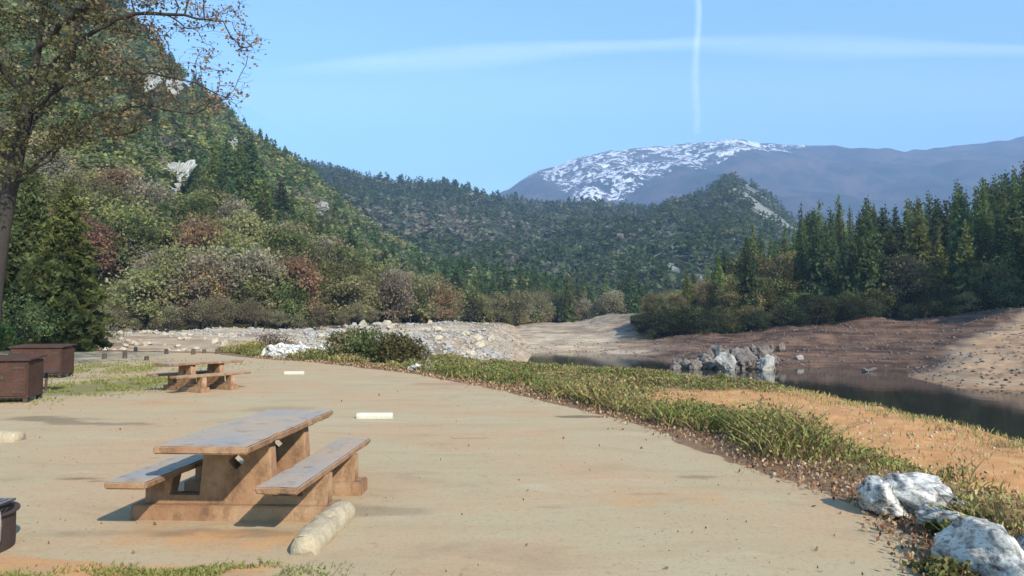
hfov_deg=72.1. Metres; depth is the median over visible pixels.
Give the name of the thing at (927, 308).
undergrowth shrub
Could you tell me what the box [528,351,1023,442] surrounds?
water
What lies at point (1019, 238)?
conifer
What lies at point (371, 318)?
bare tree
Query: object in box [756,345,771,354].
boulder
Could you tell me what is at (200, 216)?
broadleaf tree
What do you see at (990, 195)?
conifer
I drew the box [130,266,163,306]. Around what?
broadleaf tree
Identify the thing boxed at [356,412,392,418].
kerb block
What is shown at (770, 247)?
conifer
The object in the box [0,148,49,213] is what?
leafy tree
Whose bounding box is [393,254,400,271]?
conifer
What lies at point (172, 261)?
broadleaf tree
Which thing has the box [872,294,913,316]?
undergrowth shrub
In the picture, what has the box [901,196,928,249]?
conifer
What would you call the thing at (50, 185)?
broadleaf tree
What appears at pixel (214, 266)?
broadleaf tree
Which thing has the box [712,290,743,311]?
broadleaf tree
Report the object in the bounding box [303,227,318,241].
broadleaf tree
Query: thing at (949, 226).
conifer
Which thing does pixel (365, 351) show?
shrub
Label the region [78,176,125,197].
broadleaf tree
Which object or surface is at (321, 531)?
wheel stop
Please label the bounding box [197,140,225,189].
conifer
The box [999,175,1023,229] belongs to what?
conifer
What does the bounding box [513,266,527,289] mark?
conifer
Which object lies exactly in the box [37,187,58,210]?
broadleaf tree
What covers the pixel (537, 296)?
broadleaf tree
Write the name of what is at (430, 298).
broadleaf tree
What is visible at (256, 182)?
conifer
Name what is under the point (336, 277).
broadleaf tree
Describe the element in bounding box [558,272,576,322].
conifer
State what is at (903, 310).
undergrowth shrub
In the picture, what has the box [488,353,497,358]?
boulder
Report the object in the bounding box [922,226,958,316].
conifer
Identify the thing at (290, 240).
broadleaf tree
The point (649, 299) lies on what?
broadleaf tree
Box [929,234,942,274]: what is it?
conifer
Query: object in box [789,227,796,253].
conifer
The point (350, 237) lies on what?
conifer
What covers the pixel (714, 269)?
conifer
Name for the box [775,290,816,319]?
undergrowth shrub
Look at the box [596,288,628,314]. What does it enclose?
broadleaf tree
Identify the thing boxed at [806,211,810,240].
conifer
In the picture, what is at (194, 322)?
bare tree
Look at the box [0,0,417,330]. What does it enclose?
hillside
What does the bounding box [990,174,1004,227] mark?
conifer
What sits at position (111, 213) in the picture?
broadleaf tree
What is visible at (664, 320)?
undergrowth shrub
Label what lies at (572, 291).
conifer
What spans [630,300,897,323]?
wooded bank
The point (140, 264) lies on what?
broadleaf tree
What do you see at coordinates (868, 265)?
conifer
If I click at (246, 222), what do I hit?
broadleaf tree
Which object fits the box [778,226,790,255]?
conifer
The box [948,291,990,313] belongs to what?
undergrowth shrub
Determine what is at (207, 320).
bare tree
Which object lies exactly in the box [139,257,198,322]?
broadleaf tree
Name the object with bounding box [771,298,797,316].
undergrowth shrub
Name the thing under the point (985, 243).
conifer
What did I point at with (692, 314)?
undergrowth shrub
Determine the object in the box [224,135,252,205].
conifer
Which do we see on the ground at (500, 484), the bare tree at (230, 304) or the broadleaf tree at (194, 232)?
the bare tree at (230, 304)
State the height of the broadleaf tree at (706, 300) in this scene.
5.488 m
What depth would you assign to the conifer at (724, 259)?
137.40 m
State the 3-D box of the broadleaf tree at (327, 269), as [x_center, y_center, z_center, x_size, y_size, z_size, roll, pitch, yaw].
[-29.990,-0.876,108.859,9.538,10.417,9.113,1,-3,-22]
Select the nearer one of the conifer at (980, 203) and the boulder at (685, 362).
the boulder at (685, 362)
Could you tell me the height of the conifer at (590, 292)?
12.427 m
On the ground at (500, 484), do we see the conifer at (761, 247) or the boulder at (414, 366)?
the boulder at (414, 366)
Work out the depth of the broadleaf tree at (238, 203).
117.56 m
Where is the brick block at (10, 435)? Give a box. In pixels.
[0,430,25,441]
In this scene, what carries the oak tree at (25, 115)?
on the ground at (500, 484)
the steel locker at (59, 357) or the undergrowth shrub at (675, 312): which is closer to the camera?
the steel locker at (59, 357)
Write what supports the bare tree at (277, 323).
on the ground at (500, 484)
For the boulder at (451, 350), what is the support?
on the ground at (500, 484)
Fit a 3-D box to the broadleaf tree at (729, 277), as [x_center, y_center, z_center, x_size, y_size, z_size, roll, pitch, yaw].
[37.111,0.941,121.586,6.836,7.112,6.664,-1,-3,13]
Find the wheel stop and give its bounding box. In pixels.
[290,500,355,554]
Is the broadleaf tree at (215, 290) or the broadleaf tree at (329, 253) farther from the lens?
the broadleaf tree at (329, 253)
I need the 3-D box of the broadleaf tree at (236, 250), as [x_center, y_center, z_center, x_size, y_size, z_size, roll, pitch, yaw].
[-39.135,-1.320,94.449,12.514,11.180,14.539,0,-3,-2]
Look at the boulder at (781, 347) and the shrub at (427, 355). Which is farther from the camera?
the boulder at (781, 347)
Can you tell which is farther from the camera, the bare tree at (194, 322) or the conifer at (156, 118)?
the conifer at (156, 118)
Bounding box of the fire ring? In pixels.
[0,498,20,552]
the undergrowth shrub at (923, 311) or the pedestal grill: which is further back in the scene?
the undergrowth shrub at (923, 311)
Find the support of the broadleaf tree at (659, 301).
on the wooded bank at (766, 308)
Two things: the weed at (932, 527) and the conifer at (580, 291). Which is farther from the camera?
the conifer at (580, 291)
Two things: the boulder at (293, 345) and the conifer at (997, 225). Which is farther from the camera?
the conifer at (997, 225)
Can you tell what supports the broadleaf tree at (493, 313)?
on the hillside at (235, 322)
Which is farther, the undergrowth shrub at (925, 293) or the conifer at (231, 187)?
the conifer at (231, 187)
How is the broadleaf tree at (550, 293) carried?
on the hillside at (235, 322)
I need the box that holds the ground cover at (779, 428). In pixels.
[214,344,1023,538]
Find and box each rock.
[857,475,916,517]
[882,472,964,512]
[914,504,967,524]
[931,516,1023,575]
[1015,534,1023,550]
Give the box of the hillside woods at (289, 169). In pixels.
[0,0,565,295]
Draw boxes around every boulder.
[260,343,284,355]
[266,346,300,358]
[284,344,303,347]
[289,346,311,354]
[317,333,324,338]
[380,320,391,325]
[407,363,418,370]
[433,326,441,331]
[435,335,442,340]
[445,347,454,353]
[462,330,470,335]
[466,350,475,356]
[475,334,482,341]
[475,341,484,348]
[480,349,490,353]
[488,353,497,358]
[670,361,681,368]
[680,358,689,368]
[689,360,702,368]
[699,353,711,357]
[699,356,716,368]
[711,345,725,354]
[714,352,735,370]
[729,347,742,356]
[735,351,758,361]
[739,355,752,368]
[748,355,755,366]
[749,344,756,350]
[752,349,767,361]
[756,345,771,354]
[757,354,774,370]
[768,344,774,351]
[776,342,785,352]
[795,355,803,359]
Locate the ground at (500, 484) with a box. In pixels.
[0,308,1023,575]
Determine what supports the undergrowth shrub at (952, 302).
on the ground at (500, 484)
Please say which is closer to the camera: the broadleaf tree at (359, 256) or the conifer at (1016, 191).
the conifer at (1016, 191)
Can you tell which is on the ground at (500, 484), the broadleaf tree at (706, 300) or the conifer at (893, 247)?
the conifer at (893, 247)
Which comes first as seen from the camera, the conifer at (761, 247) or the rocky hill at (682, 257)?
the conifer at (761, 247)
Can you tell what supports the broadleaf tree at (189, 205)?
on the hillside at (235, 322)
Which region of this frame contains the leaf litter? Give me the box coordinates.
[255,355,1023,575]
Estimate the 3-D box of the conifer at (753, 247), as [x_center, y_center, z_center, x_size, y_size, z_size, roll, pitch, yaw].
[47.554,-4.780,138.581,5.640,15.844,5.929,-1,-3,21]
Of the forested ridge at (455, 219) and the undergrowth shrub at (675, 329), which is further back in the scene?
the forested ridge at (455, 219)
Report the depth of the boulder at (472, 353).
52.80 m
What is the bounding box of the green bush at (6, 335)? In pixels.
[0,323,24,354]
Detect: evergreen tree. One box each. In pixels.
[0,152,57,349]
[11,177,116,351]
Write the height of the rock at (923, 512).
0.208 m
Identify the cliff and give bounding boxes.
[143,73,164,91]
[158,160,196,192]
[165,79,183,95]
[228,137,239,147]
[316,201,328,215]
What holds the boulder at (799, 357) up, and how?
on the ground at (500, 484)
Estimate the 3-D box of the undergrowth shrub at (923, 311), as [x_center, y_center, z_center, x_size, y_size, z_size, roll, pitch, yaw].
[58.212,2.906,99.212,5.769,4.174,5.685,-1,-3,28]
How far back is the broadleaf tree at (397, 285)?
113.74 m
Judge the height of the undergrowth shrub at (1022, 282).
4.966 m
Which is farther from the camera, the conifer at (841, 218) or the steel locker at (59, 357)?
the conifer at (841, 218)
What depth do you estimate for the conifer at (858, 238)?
112.66 m
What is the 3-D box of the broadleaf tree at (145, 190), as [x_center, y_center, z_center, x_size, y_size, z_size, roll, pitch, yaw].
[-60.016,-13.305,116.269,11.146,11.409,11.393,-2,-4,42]
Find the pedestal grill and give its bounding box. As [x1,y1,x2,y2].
[43,371,65,390]
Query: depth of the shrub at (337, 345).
30.55 m
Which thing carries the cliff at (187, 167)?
on the hillside at (235, 322)
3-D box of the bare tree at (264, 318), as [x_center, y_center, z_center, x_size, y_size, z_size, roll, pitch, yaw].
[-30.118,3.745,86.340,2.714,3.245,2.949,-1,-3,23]
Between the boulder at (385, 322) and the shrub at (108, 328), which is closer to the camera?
the shrub at (108, 328)
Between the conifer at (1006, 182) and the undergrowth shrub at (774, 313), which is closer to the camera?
the undergrowth shrub at (774, 313)
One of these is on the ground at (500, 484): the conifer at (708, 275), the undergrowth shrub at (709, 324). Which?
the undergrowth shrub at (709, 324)
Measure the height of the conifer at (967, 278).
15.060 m
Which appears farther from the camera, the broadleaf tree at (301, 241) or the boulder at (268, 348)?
the broadleaf tree at (301, 241)
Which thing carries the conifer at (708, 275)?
on the wooded bank at (766, 308)
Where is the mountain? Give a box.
[496,136,1023,235]
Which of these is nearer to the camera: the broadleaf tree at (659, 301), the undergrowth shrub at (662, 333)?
the undergrowth shrub at (662, 333)
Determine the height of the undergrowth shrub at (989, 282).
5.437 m
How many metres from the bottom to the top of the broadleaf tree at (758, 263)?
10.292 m
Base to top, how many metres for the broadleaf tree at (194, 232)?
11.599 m
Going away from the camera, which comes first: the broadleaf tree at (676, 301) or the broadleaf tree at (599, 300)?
the broadleaf tree at (676, 301)
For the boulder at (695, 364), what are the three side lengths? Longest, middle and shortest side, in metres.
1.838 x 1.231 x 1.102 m
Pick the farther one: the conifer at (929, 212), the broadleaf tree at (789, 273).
the conifer at (929, 212)
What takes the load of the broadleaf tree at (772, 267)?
on the wooded bank at (766, 308)
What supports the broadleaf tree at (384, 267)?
on the hillside at (235, 322)
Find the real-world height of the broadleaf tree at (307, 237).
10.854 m
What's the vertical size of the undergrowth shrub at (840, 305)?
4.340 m
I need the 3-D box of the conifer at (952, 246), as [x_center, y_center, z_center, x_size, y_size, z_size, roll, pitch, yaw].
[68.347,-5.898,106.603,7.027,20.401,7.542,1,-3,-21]
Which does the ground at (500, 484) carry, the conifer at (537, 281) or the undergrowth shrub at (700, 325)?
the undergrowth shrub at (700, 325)
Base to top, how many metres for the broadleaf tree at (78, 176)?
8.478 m
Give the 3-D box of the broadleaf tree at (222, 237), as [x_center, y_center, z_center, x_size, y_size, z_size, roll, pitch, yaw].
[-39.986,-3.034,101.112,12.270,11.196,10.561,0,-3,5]
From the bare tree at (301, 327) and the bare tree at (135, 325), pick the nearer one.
the bare tree at (135, 325)
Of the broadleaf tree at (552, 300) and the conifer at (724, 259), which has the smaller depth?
the conifer at (724, 259)
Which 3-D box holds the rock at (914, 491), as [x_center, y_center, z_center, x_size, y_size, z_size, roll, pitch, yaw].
[3.643,1.858,6.230,0.518,0.394,0.730,1,-3,-29]
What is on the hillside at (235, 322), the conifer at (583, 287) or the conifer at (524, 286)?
the conifer at (524, 286)
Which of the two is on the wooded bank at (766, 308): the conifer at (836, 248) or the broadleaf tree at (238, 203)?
the conifer at (836, 248)
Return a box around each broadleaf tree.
[24,141,84,177]
[24,157,62,178]
[24,173,66,192]
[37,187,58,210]
[43,204,104,258]
[51,168,86,187]
[57,147,78,168]
[71,180,100,202]
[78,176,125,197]
[82,180,154,224]
[82,213,139,278]
[89,164,141,193]
[89,195,170,269]
[98,207,168,279]
[100,265,176,329]
[117,175,184,210]
[117,247,165,287]
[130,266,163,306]
[133,243,203,326]
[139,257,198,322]
[156,190,225,227]
[158,245,244,328]
[161,212,231,259]
[168,208,226,246]
[180,257,243,327]
[183,237,273,296]
[186,184,251,216]
[186,242,253,301]
[190,225,267,270]
[195,180,236,217]
[200,207,287,246]
[204,229,263,250]
[216,194,258,222]
[219,240,292,325]
[225,268,286,327]
[252,221,315,253]
[255,226,329,272]
[260,242,293,276]
[260,274,319,328]
[264,215,309,242]
[264,248,337,327]
[266,267,317,325]
[276,215,314,240]
[277,227,321,262]
[297,231,316,244]
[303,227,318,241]
[304,276,334,320]
[307,249,343,303]
[310,232,354,252]
[311,236,353,278]
[315,240,373,281]
[318,272,381,324]
[322,270,341,309]
[328,258,386,321]
[339,243,378,283]
[349,260,373,289]
[369,263,418,323]
[372,258,400,311]
[373,280,418,321]
[396,267,424,322]
[397,283,436,322]
[404,272,444,322]
[407,276,446,322]
[412,274,467,321]
[422,286,458,322]
[432,296,458,321]
[439,279,469,321]
[451,283,492,322]
[466,293,500,321]
[490,291,517,323]
[501,291,527,324]
[504,288,536,325]
[522,297,539,316]
[529,291,546,322]
[533,298,559,321]
[536,290,555,309]
[536,295,555,322]
[537,286,558,317]
[554,293,583,318]
[574,297,594,320]
[593,295,608,315]
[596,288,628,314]
[600,290,627,313]
[639,306,651,313]
[641,293,661,310]
[648,303,662,315]
[656,297,665,309]
[659,289,675,298]
[659,292,679,309]
[664,293,692,309]
[691,283,703,304]
[693,285,718,308]
[702,281,722,306]
[706,273,738,283]
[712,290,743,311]
[713,281,746,311]
[718,275,736,285]
[722,250,770,275]
[739,289,767,310]
[755,273,776,305]
[756,274,778,304]
[757,268,768,281]
[761,250,798,280]
[762,261,781,283]
[764,278,798,307]
[770,262,807,297]
[806,257,836,288]
[873,251,946,306]
[976,253,1013,308]
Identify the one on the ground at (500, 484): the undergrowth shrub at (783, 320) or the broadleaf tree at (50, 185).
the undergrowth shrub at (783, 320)
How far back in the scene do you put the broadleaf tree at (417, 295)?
124.08 m
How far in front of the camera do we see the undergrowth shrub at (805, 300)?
102.21 m
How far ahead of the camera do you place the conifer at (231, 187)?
136.37 m
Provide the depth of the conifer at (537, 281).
218.49 m
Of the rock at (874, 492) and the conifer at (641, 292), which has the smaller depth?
the rock at (874, 492)
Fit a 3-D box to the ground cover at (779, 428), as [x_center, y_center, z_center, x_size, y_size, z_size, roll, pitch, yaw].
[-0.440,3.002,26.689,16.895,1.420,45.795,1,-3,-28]
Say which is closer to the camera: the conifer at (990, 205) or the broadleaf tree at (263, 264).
the broadleaf tree at (263, 264)
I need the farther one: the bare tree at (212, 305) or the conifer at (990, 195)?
the conifer at (990, 195)
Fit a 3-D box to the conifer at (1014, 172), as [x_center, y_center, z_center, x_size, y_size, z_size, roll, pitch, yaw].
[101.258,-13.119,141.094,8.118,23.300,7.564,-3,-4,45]
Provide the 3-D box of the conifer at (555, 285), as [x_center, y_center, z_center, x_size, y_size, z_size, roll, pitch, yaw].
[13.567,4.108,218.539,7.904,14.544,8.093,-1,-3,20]
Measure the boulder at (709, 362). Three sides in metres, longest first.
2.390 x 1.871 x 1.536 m
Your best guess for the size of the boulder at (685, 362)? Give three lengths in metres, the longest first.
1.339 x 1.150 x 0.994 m
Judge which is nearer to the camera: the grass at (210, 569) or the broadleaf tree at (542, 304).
the grass at (210, 569)
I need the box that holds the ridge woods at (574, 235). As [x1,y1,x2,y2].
[300,158,796,291]
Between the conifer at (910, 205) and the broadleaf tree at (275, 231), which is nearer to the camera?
the broadleaf tree at (275, 231)
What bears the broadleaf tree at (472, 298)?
on the hillside at (235, 322)
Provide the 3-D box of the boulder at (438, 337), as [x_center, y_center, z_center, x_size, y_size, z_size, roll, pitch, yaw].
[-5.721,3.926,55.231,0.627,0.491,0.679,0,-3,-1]
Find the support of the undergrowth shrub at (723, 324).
on the ground at (500, 484)
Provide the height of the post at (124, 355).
0.440 m
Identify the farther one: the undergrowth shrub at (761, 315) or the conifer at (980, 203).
the conifer at (980, 203)
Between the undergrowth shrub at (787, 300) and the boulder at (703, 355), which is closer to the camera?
the boulder at (703, 355)
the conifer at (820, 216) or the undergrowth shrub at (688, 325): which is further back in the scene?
the conifer at (820, 216)
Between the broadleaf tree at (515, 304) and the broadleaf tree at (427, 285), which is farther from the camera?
the broadleaf tree at (515, 304)
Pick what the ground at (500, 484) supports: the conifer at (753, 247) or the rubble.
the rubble
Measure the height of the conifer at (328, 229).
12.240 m
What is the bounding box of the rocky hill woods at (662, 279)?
[564,171,851,299]
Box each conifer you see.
[107,60,123,99]
[126,59,145,111]
[140,89,166,132]
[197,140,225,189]
[212,164,228,192]
[217,134,236,186]
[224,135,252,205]
[225,175,242,200]
[239,131,277,206]
[244,160,279,224]
[256,178,274,235]
[270,178,292,217]
[305,208,317,233]
[311,219,325,240]
[324,217,333,238]
[345,227,357,250]
[379,249,390,266]
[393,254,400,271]
[414,260,424,276]
[450,266,465,294]
[470,269,481,289]
[487,274,498,292]
[501,271,511,291]
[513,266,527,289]
[520,283,527,295]
[526,273,538,290]
[530,269,540,286]
[552,279,558,289]
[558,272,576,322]
[570,278,581,320]
[574,285,586,320]
[576,283,584,302]
[579,278,587,297]
[585,286,596,318]
[599,275,610,298]
[616,282,621,292]
[621,269,640,312]
[621,273,640,313]
[636,276,646,301]
[681,266,694,306]
[691,274,697,304]
[705,265,710,281]
[709,252,724,310]
[710,256,721,278]
[720,247,730,273]
[732,244,765,309]
[733,235,759,280]
[749,224,763,267]
[757,231,766,262]
[765,236,772,264]
[767,237,780,294]
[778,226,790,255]
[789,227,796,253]
[790,203,809,291]
[798,224,833,296]
[803,211,830,296]
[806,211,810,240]
[814,200,828,247]
[819,219,832,259]
[824,207,836,250]
[828,221,840,289]
[830,195,852,261]
[830,232,860,297]
[834,206,848,261]
[845,201,895,316]
[846,205,856,253]
[850,212,860,251]
[851,205,873,279]
[856,195,875,239]
[871,204,903,304]
[871,207,879,243]
[889,205,904,258]
[897,198,912,252]
[899,198,940,308]
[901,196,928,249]
[901,199,913,238]
[901,208,916,257]
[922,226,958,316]
[923,195,946,254]
[924,190,934,232]
[927,197,953,261]
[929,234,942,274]
[943,183,980,291]
[944,210,958,267]
[947,219,985,312]
[948,179,971,235]
[962,190,974,236]
[969,178,995,233]
[970,180,995,259]
[970,186,978,219]
[975,207,999,309]
[980,198,996,234]
[984,183,997,227]
[989,175,1009,234]
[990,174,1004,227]
[991,195,1023,279]
[991,203,1005,265]
[995,170,1019,220]
[998,224,1023,282]
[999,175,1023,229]
[1003,174,1023,242]
[1009,166,1022,215]
[1017,161,1023,189]
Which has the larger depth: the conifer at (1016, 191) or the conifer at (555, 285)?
the conifer at (555, 285)
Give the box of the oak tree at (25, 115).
[0,0,269,334]
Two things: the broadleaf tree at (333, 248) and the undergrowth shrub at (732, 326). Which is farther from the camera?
the broadleaf tree at (333, 248)
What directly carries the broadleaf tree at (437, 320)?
on the hillside at (235, 322)
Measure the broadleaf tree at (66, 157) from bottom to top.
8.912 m
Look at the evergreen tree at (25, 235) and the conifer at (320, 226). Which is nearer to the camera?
the evergreen tree at (25, 235)
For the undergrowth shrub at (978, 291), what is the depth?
97.93 m
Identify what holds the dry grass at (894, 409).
on the ground at (500, 484)
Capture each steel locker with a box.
[0,354,46,402]
[8,344,76,377]
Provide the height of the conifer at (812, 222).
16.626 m
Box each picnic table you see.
[104,410,370,521]
[147,359,250,392]
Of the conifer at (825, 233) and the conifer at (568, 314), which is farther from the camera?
the conifer at (568, 314)
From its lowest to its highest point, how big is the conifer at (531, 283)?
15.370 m
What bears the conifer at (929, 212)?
on the wooded bank at (766, 308)
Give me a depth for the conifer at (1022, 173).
141.60 m
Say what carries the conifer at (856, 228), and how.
on the wooded bank at (766, 308)
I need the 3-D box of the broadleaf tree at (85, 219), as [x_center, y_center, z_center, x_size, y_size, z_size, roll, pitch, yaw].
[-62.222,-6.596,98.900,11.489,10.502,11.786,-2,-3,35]
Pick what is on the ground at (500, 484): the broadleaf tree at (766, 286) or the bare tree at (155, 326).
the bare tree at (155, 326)
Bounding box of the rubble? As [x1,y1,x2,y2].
[105,320,513,360]
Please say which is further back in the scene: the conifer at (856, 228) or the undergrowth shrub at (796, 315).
the conifer at (856, 228)
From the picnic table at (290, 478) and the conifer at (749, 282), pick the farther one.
the conifer at (749, 282)
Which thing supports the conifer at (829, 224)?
on the wooded bank at (766, 308)
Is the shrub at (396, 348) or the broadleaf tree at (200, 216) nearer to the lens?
the shrub at (396, 348)
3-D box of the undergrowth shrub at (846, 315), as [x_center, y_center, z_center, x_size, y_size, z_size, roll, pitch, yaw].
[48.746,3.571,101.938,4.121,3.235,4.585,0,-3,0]
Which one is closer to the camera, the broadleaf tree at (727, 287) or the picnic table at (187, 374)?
the picnic table at (187, 374)
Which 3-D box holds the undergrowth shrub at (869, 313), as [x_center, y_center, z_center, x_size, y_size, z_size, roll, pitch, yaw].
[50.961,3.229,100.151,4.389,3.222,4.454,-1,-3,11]
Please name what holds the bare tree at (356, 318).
on the ground at (500, 484)
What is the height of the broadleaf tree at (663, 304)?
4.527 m
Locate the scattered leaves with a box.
[39,380,863,575]
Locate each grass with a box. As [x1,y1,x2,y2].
[0,358,446,575]
[375,359,1023,503]
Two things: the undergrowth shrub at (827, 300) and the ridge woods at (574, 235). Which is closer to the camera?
the undergrowth shrub at (827, 300)
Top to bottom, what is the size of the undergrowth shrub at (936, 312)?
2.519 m
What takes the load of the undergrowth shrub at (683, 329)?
on the ground at (500, 484)
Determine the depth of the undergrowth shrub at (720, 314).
106.50 m
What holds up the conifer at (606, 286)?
on the ground at (500, 484)
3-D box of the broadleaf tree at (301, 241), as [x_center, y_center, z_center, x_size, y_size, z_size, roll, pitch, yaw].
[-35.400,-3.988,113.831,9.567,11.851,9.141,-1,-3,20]
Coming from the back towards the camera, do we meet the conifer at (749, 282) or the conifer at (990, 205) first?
the conifer at (990, 205)
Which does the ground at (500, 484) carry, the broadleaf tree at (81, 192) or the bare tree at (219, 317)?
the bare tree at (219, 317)
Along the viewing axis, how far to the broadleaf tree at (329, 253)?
118.99 m
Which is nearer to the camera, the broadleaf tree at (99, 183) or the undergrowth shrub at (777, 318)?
the undergrowth shrub at (777, 318)
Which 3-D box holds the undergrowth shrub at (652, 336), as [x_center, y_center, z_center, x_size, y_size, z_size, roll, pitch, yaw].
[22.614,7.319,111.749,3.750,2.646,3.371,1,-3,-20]
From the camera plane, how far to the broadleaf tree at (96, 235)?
95.86 m
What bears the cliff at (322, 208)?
on the hillside at (235, 322)
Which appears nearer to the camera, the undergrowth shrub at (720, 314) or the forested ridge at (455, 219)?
the undergrowth shrub at (720, 314)
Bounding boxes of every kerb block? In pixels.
[284,371,304,373]
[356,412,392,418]
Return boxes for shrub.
[0,287,73,353]
[99,305,147,345]
[227,340,267,348]
[247,329,299,346]
[316,327,376,355]
[336,322,397,358]
[365,327,431,365]
[398,339,437,364]
[632,312,658,333]
[643,310,681,336]
[644,326,660,338]
[648,318,664,336]
[651,306,673,325]
[658,305,684,332]
[659,322,681,337]
[668,303,708,332]
[676,313,712,328]
[678,305,712,324]
[680,318,702,333]
[689,308,727,334]
[700,305,740,333]
[710,309,735,332]
[714,323,728,332]
[720,313,743,332]
[723,307,752,330]
[735,304,761,323]
[738,316,756,330]
[739,309,772,330]
[743,308,775,327]
[767,305,787,323]
[771,296,803,315]
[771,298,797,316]
[772,314,791,325]
[773,315,789,325]
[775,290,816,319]
[777,304,812,325]
[784,291,830,324]
[794,295,841,324]
[802,293,843,323]
[825,296,841,320]
[830,296,866,319]
[836,289,872,316]
[837,303,862,319]
[838,295,876,318]
[856,299,885,317]
[861,288,902,316]
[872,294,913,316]
[882,308,896,319]
[895,302,921,318]
[898,309,918,319]
[903,283,958,314]
[903,294,943,317]
[912,302,935,318]
[916,289,953,316]
[928,306,946,317]
[937,296,964,315]
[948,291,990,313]
[965,297,994,312]
[967,280,1014,306]
[970,275,1023,308]
[975,280,1021,304]
[980,278,1023,306]
[1014,279,1023,307]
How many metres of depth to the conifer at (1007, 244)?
102.98 m
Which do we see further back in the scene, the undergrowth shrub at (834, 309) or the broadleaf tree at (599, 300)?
the broadleaf tree at (599, 300)
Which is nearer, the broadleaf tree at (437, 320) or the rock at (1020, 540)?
the rock at (1020, 540)
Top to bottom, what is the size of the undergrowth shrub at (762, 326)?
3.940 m
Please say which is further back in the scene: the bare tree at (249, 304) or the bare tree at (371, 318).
the bare tree at (371, 318)
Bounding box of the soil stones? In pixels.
[484,385,1020,538]
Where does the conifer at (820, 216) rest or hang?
on the wooded bank at (766, 308)
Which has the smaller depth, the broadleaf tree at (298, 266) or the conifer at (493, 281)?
the broadleaf tree at (298, 266)
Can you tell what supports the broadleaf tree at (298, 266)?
on the hillside at (235, 322)
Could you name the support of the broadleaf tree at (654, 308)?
on the wooded bank at (766, 308)
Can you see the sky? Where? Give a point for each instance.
(490, 95)
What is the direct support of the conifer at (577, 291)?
on the ground at (500, 484)
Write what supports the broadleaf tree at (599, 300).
on the ground at (500, 484)
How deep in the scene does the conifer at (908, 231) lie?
116.96 m
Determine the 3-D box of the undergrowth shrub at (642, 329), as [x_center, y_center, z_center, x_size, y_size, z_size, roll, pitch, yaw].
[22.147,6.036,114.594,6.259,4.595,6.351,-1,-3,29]
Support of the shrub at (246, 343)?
on the ground at (500, 484)
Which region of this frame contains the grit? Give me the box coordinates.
[4,378,769,575]
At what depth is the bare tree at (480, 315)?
153.75 m
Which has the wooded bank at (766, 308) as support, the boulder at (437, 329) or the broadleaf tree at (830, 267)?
the broadleaf tree at (830, 267)
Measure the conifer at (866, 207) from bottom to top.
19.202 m
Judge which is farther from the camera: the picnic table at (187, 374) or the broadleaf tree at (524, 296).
the broadleaf tree at (524, 296)
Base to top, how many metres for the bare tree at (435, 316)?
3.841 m
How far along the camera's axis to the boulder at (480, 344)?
63.37 m
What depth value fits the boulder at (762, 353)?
70.23 m
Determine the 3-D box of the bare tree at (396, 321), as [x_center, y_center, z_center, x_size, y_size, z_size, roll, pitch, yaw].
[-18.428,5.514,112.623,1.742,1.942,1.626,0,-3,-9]
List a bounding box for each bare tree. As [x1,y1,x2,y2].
[98,305,125,330]
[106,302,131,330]
[126,318,143,331]
[148,318,162,329]
[153,302,185,330]
[180,298,206,328]
[188,294,219,329]
[193,301,218,327]
[201,292,238,327]
[208,295,240,327]
[208,306,231,326]
[214,315,233,327]
[233,297,263,326]
[236,304,262,326]
[255,307,276,328]
[269,307,288,329]
[288,313,307,328]
[293,316,308,328]
[307,303,332,328]
[334,311,350,327]
[343,301,368,322]
[361,306,381,325]
[366,309,378,323]
[392,317,401,323]
[426,306,441,321]
[479,307,490,321]
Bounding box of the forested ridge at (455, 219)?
[341,185,610,251]
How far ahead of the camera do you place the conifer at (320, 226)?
159.43 m
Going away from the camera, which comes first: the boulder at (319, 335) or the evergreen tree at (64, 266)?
the evergreen tree at (64, 266)
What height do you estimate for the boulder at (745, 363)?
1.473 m
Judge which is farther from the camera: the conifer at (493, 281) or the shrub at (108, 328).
the conifer at (493, 281)
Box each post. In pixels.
[102,353,106,358]
[122,351,126,358]
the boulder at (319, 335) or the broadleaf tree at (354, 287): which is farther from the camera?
the broadleaf tree at (354, 287)
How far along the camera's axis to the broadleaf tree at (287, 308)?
92.64 m
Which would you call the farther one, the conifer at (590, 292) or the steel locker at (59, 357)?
the conifer at (590, 292)
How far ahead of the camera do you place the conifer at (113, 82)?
176.64 m
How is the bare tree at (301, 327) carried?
on the ground at (500, 484)
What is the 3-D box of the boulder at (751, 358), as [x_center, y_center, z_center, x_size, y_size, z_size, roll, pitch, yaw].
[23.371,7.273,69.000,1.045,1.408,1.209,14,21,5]
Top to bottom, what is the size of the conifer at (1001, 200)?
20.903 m
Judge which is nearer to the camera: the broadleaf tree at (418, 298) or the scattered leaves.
the scattered leaves
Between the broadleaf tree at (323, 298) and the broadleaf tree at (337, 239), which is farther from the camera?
the broadleaf tree at (337, 239)
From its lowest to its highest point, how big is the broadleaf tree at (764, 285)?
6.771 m
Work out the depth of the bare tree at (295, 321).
91.83 m
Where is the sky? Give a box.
[124,0,1023,194]
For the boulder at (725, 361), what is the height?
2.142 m
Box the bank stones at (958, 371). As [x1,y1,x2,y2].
[512,307,1023,388]
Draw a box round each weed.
[902,554,978,575]
[920,498,991,536]
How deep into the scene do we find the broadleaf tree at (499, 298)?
167.46 m
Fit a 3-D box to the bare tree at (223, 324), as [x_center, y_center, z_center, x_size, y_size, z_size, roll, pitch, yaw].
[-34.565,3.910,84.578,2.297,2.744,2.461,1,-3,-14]
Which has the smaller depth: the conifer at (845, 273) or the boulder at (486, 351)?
the boulder at (486, 351)
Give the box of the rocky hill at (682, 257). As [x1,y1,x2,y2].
[609,183,796,291]
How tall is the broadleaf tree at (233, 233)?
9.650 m

